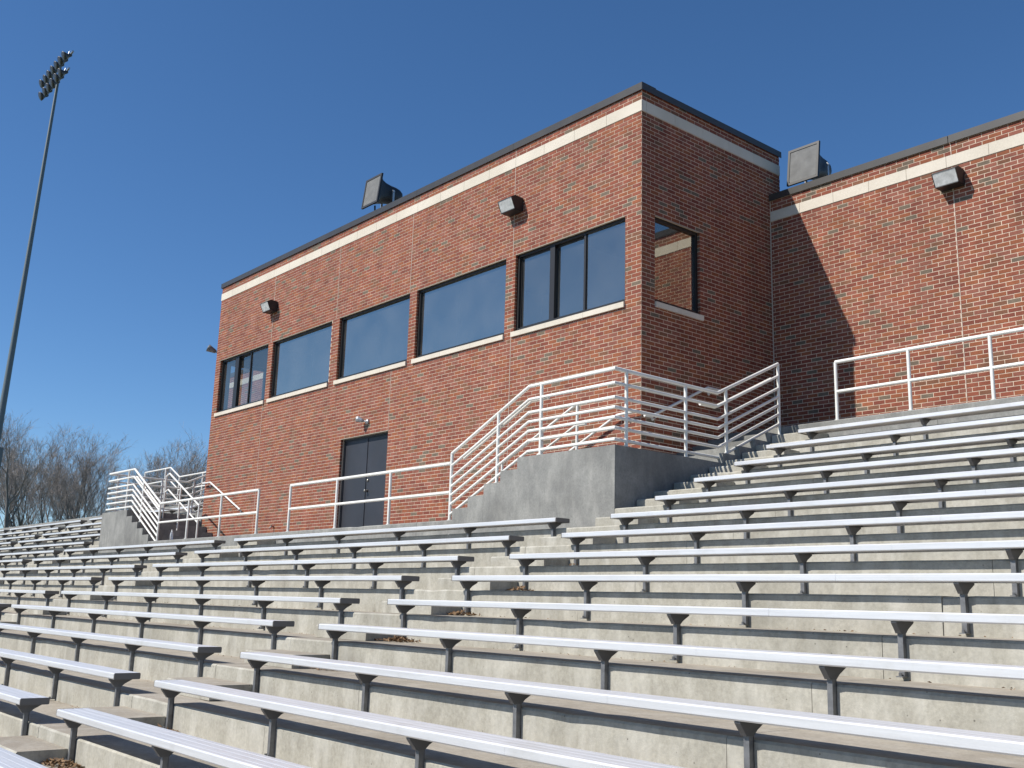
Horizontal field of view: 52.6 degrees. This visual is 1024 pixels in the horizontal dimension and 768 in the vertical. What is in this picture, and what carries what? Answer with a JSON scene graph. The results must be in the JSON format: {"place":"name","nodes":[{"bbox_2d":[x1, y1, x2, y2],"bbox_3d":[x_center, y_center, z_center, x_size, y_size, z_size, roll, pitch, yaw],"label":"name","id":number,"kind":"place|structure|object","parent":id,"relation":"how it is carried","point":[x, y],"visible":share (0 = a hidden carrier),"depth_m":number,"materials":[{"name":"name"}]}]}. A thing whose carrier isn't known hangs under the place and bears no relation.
{"place":"outdoors","nodes":[
{"label":"outdoors","id":0,"kind":"place"},
{"bbox_2d":[0,0,1023,528],"label":"sky","id":1,"kind":"structure","parent":0,"point":[195,145],"materials":[{"name":"blue"}]},
{"bbox_3d":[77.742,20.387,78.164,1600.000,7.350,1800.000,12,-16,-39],"label":"ground","id":2,"kind":"structure","parent":0,"visible":0},
{"bbox_2d":[0,423,34,526],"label":"bare tree","id":3,"kind":"object","parent":2,"relation":"on","point":[13,503],"visible":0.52,"depth_m":99.14,"materials":[{"name":"brown plant"}]},
{"bbox_2d":[0,453,34,524],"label":"bare tree","id":4,"kind":"object","parent":2,"relation":"on","point":[16,486],"visible":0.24,"depth_m":116.95,"materials":[{"name":"brown plant"}]},
{"bbox_2d":[0,411,39,502],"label":"bare tree","id":5,"kind":"object","parent":2,"relation":"on","point":[6,435],"visible":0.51,"depth_m":82.53,"materials":[{"name":"brown plant"}]},
{"bbox_2d":[0,413,62,527],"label":"bare tree","id":6,"kind":"object","parent":2,"relation":"on","point":[7,502],"visible":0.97,"depth_m":75.34,"materials":[{"name":"brown plant"}]},
{"bbox_2d":[0,437,69,527],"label":"bare tree","id":7,"kind":"object","parent":2,"relation":"on","point":[32,519],"visible":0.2,"depth_m":135.41,"materials":[{"name":"brown plant"}]},
{"bbox_2d":[0,50,73,467],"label":"light tower","id":8,"kind":"structure","parent":2,"relation":"on","point":[55,69],"depth_m":58.37,"materials":[{"name":"grey metal"}]},
{"bbox_2d":[3,455,96,525],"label":"bare tree","id":9,"kind":"object","parent":2,"relation":"on","point":[31,503],"visible":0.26,"depth_m":125.76,"materials":[{"name":"brown plant"}]},
{"bbox_2d":[11,422,129,522],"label":"bare tree","id":10,"kind":"object","parent":2,"relation":"on","point":[45,473],"visible":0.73,"depth_m":84.74,"materials":[{"name":"brown plant"}]},
{"bbox_2d":[44,466,103,519],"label":"bare tree","id":11,"kind":"object","parent":2,"relation":"on","point":[75,507],"visible":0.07,"depth_m":135.54,"materials":[{"name":"brown plant"}]},
{"bbox_2d":[32,431,127,520],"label":"bare tree","id":12,"kind":"object","parent":2,"relation":"on","point":[70,502],"visible":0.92,"depth_m":83.33,"materials":[{"name":"brown plant"}]},
{"bbox_2d":[34,434,136,519],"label":"bare tree","id":13,"kind":"object","parent":2,"relation":"on","point":[80,473],"visible":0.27,"depth_m":109.35,"materials":[{"name":"brown plant"}]},
{"bbox_2d":[57,452,129,518],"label":"bare tree","id":14,"kind":"object","parent":2,"relation":"on","point":[100,501],"visible":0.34,"depth_m":105.11,"materials":[{"name":"brown plant"}]},
{"bbox_2d":[91,482,133,515],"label":"bare tree","id":15,"kind":"object","parent":2,"relation":"on","point":[110,502],"visible":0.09,"depth_m":150.18,"materials":[{"name":"brown plant"}]},
{"bbox_2d":[108,477,172,511],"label":"bare tree","id":16,"kind":"object","parent":2,"relation":"on","point":[143,500],"visible":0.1,"depth_m":130.29,"materials":[{"name":"brown plant"}]},
{"bbox_2d":[114,462,169,510],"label":"bare tree","id":17,"kind":"object","parent":2,"relation":"on","point":[133,487],"visible":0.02,"depth_m":156.45,"materials":[{"name":"brown plant"}]},
{"bbox_2d":[115,455,190,510],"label":"bare tree","id":18,"kind":"object","parent":2,"relation":"on","point":[159,488],"visible":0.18,"depth_m":140.87,"materials":[{"name":"brown plant"}]},
{"bbox_2d":[117,423,207,509],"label":"bare tree","id":19,"kind":"object","parent":2,"relation":"on","point":[188,478],"visible":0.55,"depth_m":140.98,"materials":[{"name":"brown plant"}]},
{"bbox_2d":[132,436,205,505],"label":"bare tree","id":20,"kind":"object","parent":2,"relation":"on","point":[175,460],"visible":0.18,"depth_m":148.77,"materials":[{"name":"brown plant"}]},
{"bbox_2d":[163,452,206,504],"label":"bare tree","id":21,"kind":"object","parent":2,"relation":"on","point":[195,494],"visible":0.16,"depth_m":141.48,"materials":[{"name":"brown plant"}]},
{"bbox_2d":[169,453,205,501],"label":"bare tree","id":22,"kind":"object","parent":2,"relation":"on","point":[192,472],"depth_m":168.40,"materials":[{"name":"brown plant"}]},
{"bbox_2d":[0,395,1023,767],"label":"grandstand","id":23,"kind":"object","parent":2,"relation":"on","point":[946,701],"visible":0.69,"depth_m":8.53,"materials":[{"name":"grey concrete"}]},
{"bbox_2d":[0,603,11,618],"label":"bench","id":24,"kind":"object","parent":23,"relation":"on","point":[3,606],"visible":0.93,"depth_m":17.74,"materials":[{"name":"metal"}]},
{"bbox_2d":[0,542,17,546],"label":"bench","id":25,"kind":"object","parent":23,"relation":"on","point":[10,543],"visible":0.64,"depth_m":36.23,"materials":[{"name":"metal"}]},
{"bbox_2d":[0,559,31,567],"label":"bench","id":26,"kind":"object","parent":23,"relation":"on","point":[22,561],"visible":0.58,"depth_m":27.54,"materials":[{"name":"metal"}]},
{"bbox_2d":[0,535,41,545],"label":"bench","id":27,"kind":"object","parent":23,"relation":"on","point":[35,537],"visible":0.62,"depth_m":38.04,"materials":[{"name":"metal"}]},
{"bbox_2d":[0,747,47,767],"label":"bench","id":28,"kind":"object","parent":23,"relation":"on","point":[8,759],"depth_m":6.63,"materials":[{"name":"metal"}]},
{"bbox_2d":[0,684,49,735],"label":"bench","id":29,"kind":"object","parent":23,"relation":"on","point":[26,702],"visible":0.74,"depth_m":8.84,"materials":[{"name":"metal"}]},
{"bbox_2d":[0,589,58,610],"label":"bench","id":30,"kind":"object","parent":23,"relation":"on","point":[46,594],"visible":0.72,"depth_m":18.74,"materials":[{"name":"metal"}]},
{"bbox_2d":[0,550,62,564],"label":"bench","id":31,"kind":"object","parent":23,"relation":"on","point":[37,553],"visible":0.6,"depth_m":29.10,"materials":[{"name":"metal"}]},
{"bbox_2d":[0,527,64,539],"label":"bench","id":32,"kind":"object","parent":23,"relation":"on","point":[59,529],"visible":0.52,"depth_m":39.72,"materials":[{"name":"metal"}]},
{"bbox_2d":[0,542,92,557],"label":"bench","id":33,"kind":"object","parent":23,"relation":"on","point":[63,545],"visible":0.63,"depth_m":30.71,"materials":[{"name":"metal"}]},
{"bbox_2d":[10,520,86,535],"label":"bench","id":34,"kind":"object","parent":23,"relation":"on","point":[81,522],"visible":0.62,"depth_m":40.43,"materials":[{"name":"metal"}]},
{"bbox_2d":[0,577,104,596],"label":"bench","id":35,"kind":"object","parent":23,"relation":"on","point":[62,581],"visible":0.91,"depth_m":20.16,"materials":[{"name":"metal"}]},
{"bbox_2d":[18,534,99,549],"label":"bench","id":36,"kind":"object","parent":23,"relation":"on","point":[72,538],"visible":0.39,"depth_m":32.31,"materials":[{"name":"metal"}]},
{"bbox_2d":[39,757,84,767],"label":"dead leaves","id":37,"kind":"object","parent":23,"relation":"on","point":[53,762],"visible":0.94,"depth_m":7.79,"materials":[{"name":"brown plant"}]},
{"bbox_2d":[0,648,140,706],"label":"bench","id":38,"kind":"object","parent":23,"relation":"on","point":[118,678],"visible":0.84,"depth_m":10.36,"materials":[{"name":"metal"}]},
{"bbox_2d":[42,528,100,542],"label":"bench","id":39,"kind":"object","parent":23,"relation":"on","point":[79,532],"visible":0.37,"depth_m":33.70,"materials":[{"name":"metal"}]},
{"bbox_2d":[0,565,146,584],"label":"bench","id":40,"kind":"object","parent":23,"relation":"on","point":[102,569],"visible":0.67,"depth_m":21.91,"materials":[{"name":"metal"}]},
{"bbox_2d":[66,522,100,534],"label":"bench","id":41,"kind":"object","parent":23,"relation":"on","point":[86,526],"visible":0.2,"depth_m":35.18,"materials":[{"name":"metal"}]},
{"bbox_2d":[32,552,187,572],"bbox_3d":[-9.251,4.040,23.142,0.241,0.382,8.970,12,-16,-39],"label":"bench","id":42,"kind":"object","parent":23,"relation":"on","point":[177,556],"visible":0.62,"depth_m":22.44,"materials":[{"name":"metal"}]},
{"bbox_2d":[0,623,221,676],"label":"bench","id":43,"kind":"object","parent":23,"relation":"on","point":[201,653],"visible":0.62,"depth_m":11.21,"materials":[{"name":"metal"}]},
{"bbox_2d":[64,540,225,562],"bbox_3d":[-8.665,3.892,23.680,0.241,0.382,8.970,12,-16,-39],"label":"bench","id":44,"kind":"object","parent":23,"relation":"on","point":[179,545],"visible":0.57,"depth_m":23.00,"materials":[{"name":"metal"}]},
{"bbox_2d":[89,505,202,527],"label":"bench","id":45,"kind":"object","parent":23,"relation":"on","point":[92,520],"visible":0.23,"depth_m":31.87,"materials":[{"name":"metal"}]},
{"bbox_2d":[11,604,294,649],"bbox_3d":[-5.206,3.190,13.674,0.240,0.382,8.970,12,-16,-39],"label":"bench","id":46,"kind":"object","parent":23,"relation":"on","point":[274,627],"visible":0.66,"depth_m":12.33,"materials":[{"name":"metal"}]},
{"bbox_2d":[98,509,211,552],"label":"concrete staircase","id":47,"kind":"structure","parent":23,"relation":"on","point":[123,528],"depth_m":26.52,"materials":[{"name":"grey concrete"}]},
{"bbox_2d":[106,468,205,540],"bbox_3d":[-9.576,3.060,27.800,5.298,2.687,2.677,69,-68,-77],"label":"stair railing","id":48,"kind":"object","parent":47,"relation":"on","point":[143,484],"visible":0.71,"depth_m":27.13,"materials":[{"name":"white metal"}]},
{"bbox_2d":[162,473,199,537],"bbox_3d":[-8.389,3.110,26.230,0.048,1.871,2.242,12,-16,-39],"label":"handrail","id":49,"kind":"object","parent":47,"relation":"on","point":[186,491],"visible":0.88,"depth_m":26.29,"materials":[{"name":"white metal"}]},
{"bbox_2d":[144,467,205,507],"bbox_3d":[-10.703,3.274,33.642,0.052,1.343,6.629,12,-16,-39],"label":"guard railing","id":50,"kind":"object","parent":23,"relation":"on","point":[202,473],"visible":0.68,"depth_m":34.16,"materials":[{"name":"white metal"}]},
{"bbox_2d":[56,708,310,767],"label":"bench","id":51,"kind":"object","parent":23,"relation":"on","point":[165,743],"visible":0.94,"depth_m":6.62,"materials":[{"name":"metal"}]},
{"bbox_2d":[158,489,260,538],"bbox_3d":[-6.838,2.958,23.050,0.084,0.927,5.117,12,-16,-39],"label":"guard railing","id":52,"kind":"object","parent":23,"relation":"on","point":[219,516],"visible":0.89,"depth_m":22.51,"materials":[{"name":"white metal"}]},
{"bbox_2d":[61,591,359,628],"bbox_3d":[-4.623,3.072,14.204,0.240,0.382,8.970,12,-16,-39],"label":"bench","id":53,"kind":"object","parent":23,"relation":"on","point":[341,605],"visible":0.83,"depth_m":12.86,"materials":[{"name":"metal"}]},
{"bbox_2d":[108,575,419,607],"bbox_3d":[-4.038,2.938,14.739,0.241,0.382,8.970,12,-16,-39],"label":"bench","id":54,"kind":"object","parent":23,"relation":"on","point":[402,582],"visible":0.88,"depth_m":13.61,"materials":[{"name":"metal"}]},
{"bbox_2d":[152,556,473,588],"bbox_3d":[-3.451,2.808,15.277,0.241,0.382,8.970,12,-16,-39],"label":"bench","id":55,"kind":"object","parent":23,"relation":"on","point":[457,562],"visible":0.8,"depth_m":14.20,"materials":[{"name":"metal"}]},
{"bbox_2d":[194,535,523,569],"bbox_3d":[-2.865,2.655,15.816,0.241,0.382,8.970,12,-16,-39],"label":"bench","id":56,"kind":"object","parent":23,"relation":"on","point":[506,541],"visible":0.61,"depth_m":14.79,"materials":[{"name":"metal"}]},
{"bbox_2d":[286,462,449,531],"bbox_3d":[-2.672,2.056,18.272,0.084,0.927,5.197,12,-16,-39],"label":"guard railing","id":57,"kind":"object","parent":23,"relation":"on","point":[389,498],"visible":0.91,"depth_m":18.17,"materials":[{"name":"white metal"}]},
{"bbox_2d":[374,635,420,641],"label":"dead leaves","id":58,"kind":"object","parent":23,"relation":"on","point":[399,639],"visible":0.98,"depth_m":9.87,"materials":[{"name":"brown plant"}]},
{"bbox_2d":[234,517,569,556],"bbox_3d":[-2.281,2.508,16.353,0.240,0.382,8.970,12,-16,-39],"label":"bench","id":59,"kind":"object","parent":23,"relation":"on","point":[552,523],"visible":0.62,"depth_m":15.35,"materials":[{"name":"metal"}]},
{"bbox_2d":[154,680,683,767],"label":"bench","id":60,"kind":"object","parent":23,"relation":"on","point":[420,736],"visible":0.88,"depth_m":5.88,"materials":[{"name":"metal"}]},
{"bbox_2d":[446,609,479,615],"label":"dead leaves","id":61,"kind":"object","parent":23,"relation":"on","point":[457,612],"visible":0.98,"depth_m":10.45,"materials":[{"name":"brown plant"}]},
{"bbox_2d":[507,585,533,590],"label":"dead leaves","id":62,"kind":"object","parent":23,"relation":"on","point":[521,588],"visible":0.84,"depth_m":10.99,"materials":[{"name":"brown plant"}]},
{"bbox_2d":[42,597,1014,707],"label":"leaf litter","id":63,"kind":"object","parent":23,"relation":"on","point":[561,653],"visible":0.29,"depth_m":8.37,"materials":[{"name":"brown plant"}]},
{"bbox_2d":[451,426,785,533],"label":"concrete staircase","id":64,"kind":"structure","parent":23,"relation":"on","point":[585,487],"depth_m":14.34,"materials":[{"name":"grey concrete"}]},
{"bbox_2d":[499,404,586,470],"bbox_3d":[0.413,1.264,16.120,0.045,1.750,2.078,12,-16,-39],"label":"handrail","id":65,"kind":"object","parent":64,"relation":"on","point":[567,431],"visible":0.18,"depth_m":15.82,"materials":[{"name":"white metal"}]},
{"bbox_2d":[448,362,780,519],"bbox_3d":[1.551,0.630,15.090,5.218,2.622,2.635,1,-12,3],"label":"stair railing","id":66,"kind":"object","parent":64,"relation":"on","point":[540,429],"visible":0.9,"depth_m":15.03,"materials":[{"name":"white metal"}]},
{"bbox_2d":[240,652,1023,767],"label":"bench","id":67,"kind":"object","parent":23,"relation":"on","point":[749,721],"visible":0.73,"depth_m":5.35,"materials":[{"name":"metal"}]},
{"bbox_2d":[318,624,1023,715],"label":"bench","id":68,"kind":"object","parent":23,"relation":"on","point":[832,667],"visible":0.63,"depth_m":6.20,"materials":[{"name":"metal"}]},
{"bbox_2d":[387,599,1023,677],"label":"bench","id":69,"kind":"object","parent":23,"relation":"on","point":[902,622],"visible":0.94,"depth_m":7.05,"materials":[{"name":"metal"}]},
{"bbox_2d":[451,573,1023,633],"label":"bench","id":70,"kind":"object","parent":23,"relation":"on","point":[963,583],"visible":0.96,"depth_m":7.87,"materials":[{"name":"metal"}]},
{"bbox_2d":[509,540,1023,596],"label":"bench","id":71,"kind":"object","parent":23,"relation":"on","point":[1013,549],"visible":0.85,"depth_m":8.53,"materials":[{"name":"metal"}]},
{"bbox_2d":[561,511,1023,564],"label":"bench","id":72,"kind":"object","parent":23,"relation":"on","point":[851,526],"visible":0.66,"depth_m":9.37,"materials":[{"name":"metal"}]},
{"bbox_2d":[610,487,1023,542],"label":"bench","id":73,"kind":"object","parent":23,"relation":"on","point":[897,502],"visible":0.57,"depth_m":10.12,"materials":[{"name":"metal"}]},
{"bbox_2d":[655,467,1023,522],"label":"bench","id":74,"kind":"object","parent":23,"relation":"on","point":[940,480],"visible":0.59,"depth_m":10.84,"materials":[{"name":"metal"}]},
{"bbox_2d":[693,447,1023,501],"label":"bench","id":75,"kind":"object","parent":23,"relation":"on","point":[974,459],"visible":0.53,"depth_m":11.57,"materials":[{"name":"metal"}]},
{"bbox_2d":[734,432,1023,483],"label":"bench","id":76,"kind":"object","parent":23,"relation":"on","point":[1010,439],"visible":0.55,"depth_m":12.27,"materials":[{"name":"metal"}]},
{"bbox_2d":[766,415,1023,466],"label":"bench","id":77,"kind":"object","parent":23,"relation":"on","point":[893,435],"visible":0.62,"depth_m":13.02,"materials":[{"name":"metal"}]},
{"bbox_2d":[798,401,1023,451],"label":"bench","id":78,"kind":"object","parent":23,"relation":"on","point":[923,419],"visible":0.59,"depth_m":13.64,"materials":[{"name":"metal"}]},
{"bbox_2d":[834,327,1023,419],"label":"guard railing","id":79,"kind":"object","parent":23,"relation":"on","point":[991,368],"visible":1,"depth_m":14.67,"materials":[{"name":"white metal"}]},
{"bbox_2d":[201,82,1023,536],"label":"brick press box","id":80,"kind":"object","parent":2,"relation":"on","point":[649,230],"visible":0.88,"depth_m":18.22,"materials":[{"name":"brick"}]},
{"bbox_2d":[206,345,216,352],"bbox_3d":[-8.133,-0.926,28.291,0.447,0.305,0.204,1,-12,1],"label":"spotlight","id":81,"kind":"object","parent":80,"relation":"attached to","point":[210,348],"visible":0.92,"depth_m":28.26,"materials":[{"name":"grey metal"}]},
{"bbox_2d":[202,482,240,511],"bbox_3d":[-7.412,2.884,26.448,0.102,0.879,2.308,12,-16,-39],"label":"wall handrail","id":82,"kind":"object","parent":80,"relation":"attached to","point":[221,492],"depth_m":26.40,"materials":[{"name":"white metal"}]},
{"bbox_2d":[214,343,268,416],"bbox_3d":[-6.966,-0.061,26.824,0.188,1.549,2.764,12,-16,-39],"label":"window","id":83,"kind":"structure","parent":80,"relation":"in","point":[238,365],"depth_m":27.08,"materials":[{"name":"black metal"}]},
{"bbox_2d":[227,363,266,407],"bbox_3d":[-7.331,0.232,28.488,1.126,1.447,0.100,12,-16,-39],"label":"window","id":84,"kind":"structure","parent":80,"relation":"in","point":[245,367],"depth_m":28.82,"materials":[{"name":"blue glass"}]},
{"bbox_2d":[260,300,277,313],"bbox_3d":[-6.067,-1.930,25.909,0.333,0.268,0.389,12,-16,-39],"label":"wall light","id":85,"kind":"object","parent":80,"relation":"attached to","point":[269,307],"visible":1,"depth_m":25.80,"materials":[{"name":"black plastic"}]},
{"bbox_2d":[266,321,331,402],"bbox_3d":[-5.011,-0.484,24.582,0.188,1.549,2.867,12,-16,-39],"label":"window","id":86,"kind":"structure","parent":80,"relation":"in","point":[301,360],"depth_m":24.61,"materials":[{"name":"blue glass"}]},
{"bbox_2d":[355,416,368,423],"bbox_3d":[-3.138,0.762,21.812,0.301,0.183,0.136,0,-12,7],"label":"spotlight","id":87,"kind":"object","parent":80,"relation":"attached to","point":[360,419],"visible":1,"depth_m":21.76,"materials":[{"name":"silver metal"}]},
{"bbox_2d":[339,430,387,527],"bbox_3d":[-3.081,2.152,21.670,0.210,2.178,1.830,12,-16,-39],"label":"double door","id":88,"kind":"structure","parent":80,"relation":"in","point":[367,453],"depth_m":21.75,"materials":[{"name":"paint"}]},
{"bbox_2d":[333,293,409,384],"bbox_3d":[-2.984,-0.923,22.257,0.188,1.549,2.798,12,-16,-39],"label":"window","id":89,"kind":"structure","parent":80,"relation":"in","point":[374,340],"depth_m":22.27,"materials":[{"name":"blue glass"}]},
{"bbox_2d":[361,173,402,209],"bbox_3d":[-2.877,-4.076,23.507,0.861,1.134,0.644,12,-16,-39],"label":"horn loudspeaker","id":90,"kind":"object","parent":80,"relation":"on","point":[379,190],"visible":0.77,"depth_m":23.34,"materials":[{"name":"black plastic"}]},
{"bbox_2d":[411,258,505,363],"bbox_3d":[-1.011,-1.350,19.994,0.188,1.549,2.864,12,-16,-39],"label":"window","id":91,"kind":"structure","parent":80,"relation":"in","point":[466,311],"depth_m":19.98,"materials":[{"name":"blue glass"}]},
{"bbox_2d":[498,195,522,216],"bbox_3d":[-0.015,-3.268,18.975,0.333,0.268,0.389,12,-16,-39],"label":"wall light","id":92,"kind":"object","parent":80,"relation":"attached to","point":[510,206],"visible":1,"depth_m":18.87,"materials":[{"name":"black plastic"}]},
{"bbox_2d":[510,215,625,336],"bbox_3d":[0.964,-1.778,17.729,0.188,1.549,2.775,12,-16,-39],"label":"window","id":93,"kind":"structure","parent":80,"relation":"in","point":[553,320],"depth_m":17.93,"materials":[{"name":"blue glass"}]},
{"bbox_2d":[570,412,632,449],"bbox_3d":[1.165,0.994,16.619,0.101,0.890,2.289,12,-16,-39],"label":"wall handrail","id":94,"kind":"object","parent":80,"relation":"attached to","point":[601,426],"depth_m":16.31,"materials":[{"name":"white metal"}]},
{"bbox_2d":[655,215,703,320],"bbox_3d":[2.696,-1.881,17.011,1.174,1.549,0.188,12,-16,-39],"label":"window","id":95,"kind":"structure","parent":80,"relation":"in","point":[693,313],"depth_m":17.23,"materials":[{"name":"black metal"}]},
{"bbox_2d":[643,386,719,420],"bbox_3d":[2.699,0.305,16.447,1.820,0.729,0.107,12,-16,-39],"label":"wall handrail","id":96,"kind":"object","parent":80,"relation":"attached to","point":[681,401],"depth_m":16.34,"materials":[{"name":"white metal"}]},
{"bbox_2d":[787,140,831,186],"bbox_3d":[5.529,-3.708,18.873,0.861,1.134,0.644,12,-16,-39],"label":"horn loudspeaker","id":97,"kind":"object","parent":80,"relation":"attached to","point":[807,162],"visible":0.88,"depth_m":18.70,"materials":[{"name":"black plastic"}]},
{"bbox_2d":[931,166,964,191],"bbox_3d":[6.831,-3.214,16.196,0.333,0.268,0.389,12,-16,-39],"label":"wall light","id":98,"kind":"object","parent":80,"relation":"attached to","point":[948,179],"visible":1,"depth_m":16.11,"materials":[{"name":"black plastic"}]}
]}

